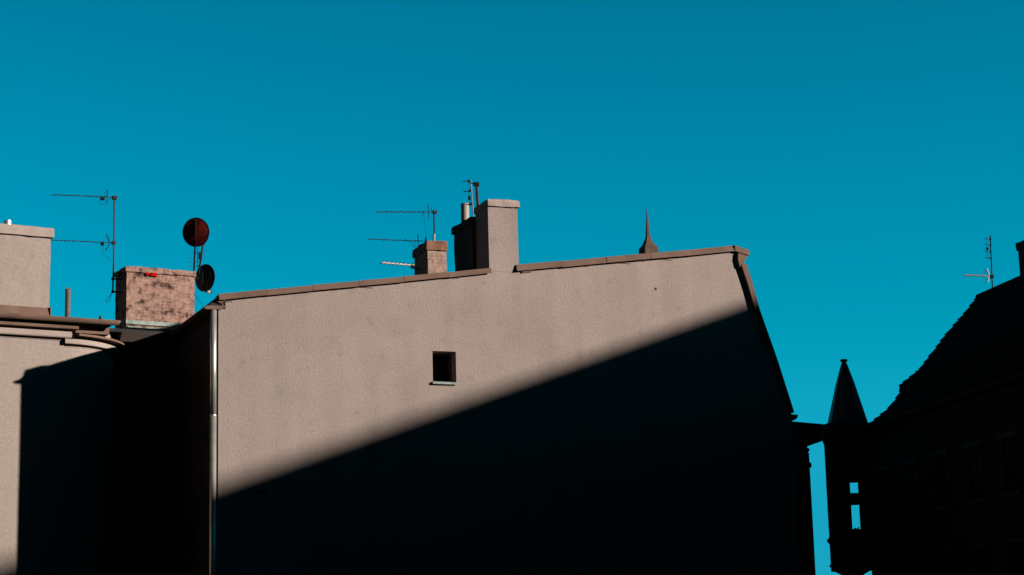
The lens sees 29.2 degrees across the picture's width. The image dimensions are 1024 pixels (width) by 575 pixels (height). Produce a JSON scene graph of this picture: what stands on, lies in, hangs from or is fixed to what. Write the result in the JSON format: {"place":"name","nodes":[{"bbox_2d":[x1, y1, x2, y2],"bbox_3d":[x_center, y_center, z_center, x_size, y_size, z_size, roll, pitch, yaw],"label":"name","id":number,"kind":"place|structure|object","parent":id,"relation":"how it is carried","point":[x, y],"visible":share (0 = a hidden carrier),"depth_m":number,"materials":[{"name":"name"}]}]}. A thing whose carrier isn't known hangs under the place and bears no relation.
{"place":"outdoors","nodes":[
{"label":"outdoors","id":0,"kind":"place"},
{"bbox_2d":[0,220,195,574],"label":"corner house","id":1,"kind":"structure","parent":0,"point":[80,446],"depth_m":63.33,"materials":[{"name":"paint"}]},
{"bbox_2d":[51,189,121,313],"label":"tv antenna","id":2,"kind":"object","parent":1,"relation":"attached to","point":[113,242],"visible":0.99,"depth_m":68.09,"materials":[{"name":"black metal"}]},
{"bbox_2d":[182,217,209,273],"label":"satellite dish","id":3,"kind":"object","parent":1,"relation":"attached to","point":[195,232],"visible":1,"depth_m":69.62,"materials":[{"name":"red metal"}]},
{"bbox_2d":[195,264,214,293],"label":"satellite dish","id":4,"kind":"object","parent":1,"relation":"attached to","point":[205,279],"visible":1,"depth_m":69.63,"materials":[{"name":"black metal"}]},
{"bbox_2d":[0,0,1023,574],"label":"sky","id":5,"kind":"structure","parent":0,"point":[864,155],"materials":[{"name":"blue"}]},
{"bbox_2d":[792,421,823,574],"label":"street house","id":6,"kind":"structure","parent":0,"point":[805,435],"depth_m":83.58,"materials":[{"name":"paint"}]},
{"bbox_2d":[819,240,1023,574],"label":"tiled house","id":7,"kind":"structure","parent":0,"point":[930,460],"depth_m":69.00,"materials":[{"name":"paint"}]},
{"bbox_2d":[875,465,892,522],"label":"window","id":8,"kind":"structure","parent":7,"relation":"in","point":[883,473],"depth_m":71.78,"materials":[{"name":"black glass"}]},
{"bbox_2d":[880,557,895,574],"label":"window","id":9,"kind":"structure","parent":7,"relation":"in","point":[889,564],"depth_m":71.22,"materials":[{"name":"black glass"}]},
{"bbox_2d":[902,457,921,516],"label":"window","id":10,"kind":"structure","parent":7,"relation":"in","point":[911,465],"depth_m":69.27,"materials":[{"name":"black glass"}]},
{"bbox_2d":[908,552,925,574],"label":"window","id":11,"kind":"structure","parent":7,"relation":"in","point":[918,559],"depth_m":68.71,"materials":[{"name":"black glass"}]},
{"bbox_2d":[932,449,952,510],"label":"window","id":12,"kind":"structure","parent":7,"relation":"in","point":[942,461],"depth_m":66.76,"materials":[{"name":"black glass"}]},
{"bbox_2d":[938,548,956,574],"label":"window","id":13,"kind":"structure","parent":7,"relation":"in","point":[948,556],"depth_m":66.21,"materials":[{"name":"black glass"}]},
{"bbox_2d":[964,440,986,503],"bbox_3d":[15.138,6.041,64.275,0.170,1.980,1.240,1,-11,-12],"label":"window","id":14,"kind":"structure","parent":7,"relation":"in","point":[977,491],"depth_m":64.27,"materials":[{"name":"black glass"}]},
{"bbox_2d":[963,236,993,287],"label":"tv antenna","id":15,"kind":"object","parent":7,"relation":"attached to","point":[991,275],"visible":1,"depth_m":76.23,"materials":[{"name":"metal"}]},
{"bbox_2d":[971,542,990,574],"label":"window","id":16,"kind":"structure","parent":7,"relation":"in","point":[982,561],"depth_m":63.70,"materials":[{"name":"black glass"}]},
{"bbox_2d":[998,430,1022,496],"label":"window","id":17,"kind":"structure","parent":7,"relation":"in","point":[1009,440],"depth_m":61.77,"materials":[{"name":"black glass"}]},
{"bbox_2d":[1006,537,1023,574],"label":"window","id":18,"kind":"structure","parent":7,"relation":"in","point":[1016,545],"depth_m":61.32,"materials":[{"name":"black glass"}]},
{"label":"ground","id":19,"kind":"structure","parent":0,"visible":0},
{"bbox_2d":[161,199,799,574],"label":"gabled house","id":20,"kind":"structure","parent":19,"relation":"on","point":[490,405],"depth_m":63.95,"materials":[{"name":"paint"}]},
{"bbox_2d":[188,248,205,269],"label":"tv antenna","id":21,"kind":"object","parent":20,"relation":"attached to","point":[197,258],"visible":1,"depth_m":70.16,"materials":[{"name":"metal"}]},
{"bbox_2d":[368,237,425,246],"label":"tv antenna","id":22,"kind":"object","parent":20,"relation":"attached to","point":[398,240],"visible":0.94,"depth_m":65.28,"materials":[{"name":"metal"}]},
{"bbox_2d":[380,260,421,269],"bbox_3d":[-3.503,-0.723,64.221,1.648,0.185,0.435,6,-13,-35],"label":"tv antenna","id":23,"kind":"object","parent":20,"relation":"attached to","point":[401,264],"visible":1,"depth_m":64.09,"materials":[{"name":"metal"}]},
{"bbox_2d":[376,204,436,240],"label":"tv antenna","id":24,"kind":"object","parent":20,"relation":"attached to","point":[434,212],"visible":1,"depth_m":65.12,"materials":[{"name":"metal"}]},
{"bbox_2d":[432,353,457,384],"bbox_3d":[-2.265,2.623,63.573,0.865,1.102,0.645,3,-12,-22],"label":"window","id":25,"kind":"structure","parent":20,"relation":"in","point":[442,367],"depth_m":63.88,"materials":[{"name":"black glass"}]},
{"bbox_2d":[462,180,475,216],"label":"tv antenna","id":26,"kind":"object","parent":20,"relation":"attached to","point":[469,199],"visible":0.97,"depth_m":67.24,"materials":[{"name":"metal"}]},
{"bbox_2d":[470,182,478,205],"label":"pole","id":27,"kind":"object","parent":20,"relation":"on","point":[476,185],"visible":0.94,"depth_m":67.01,"materials":[{"name":"black metal"}]},
{"bbox_2d":[639,209,657,253],"bbox_3d":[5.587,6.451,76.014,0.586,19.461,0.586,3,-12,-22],"label":"roof spire","id":28,"kind":"structure","parent":20,"relation":"on","point":[648,246],"depth_m":77.47,"materials":[{"name":"metal"}]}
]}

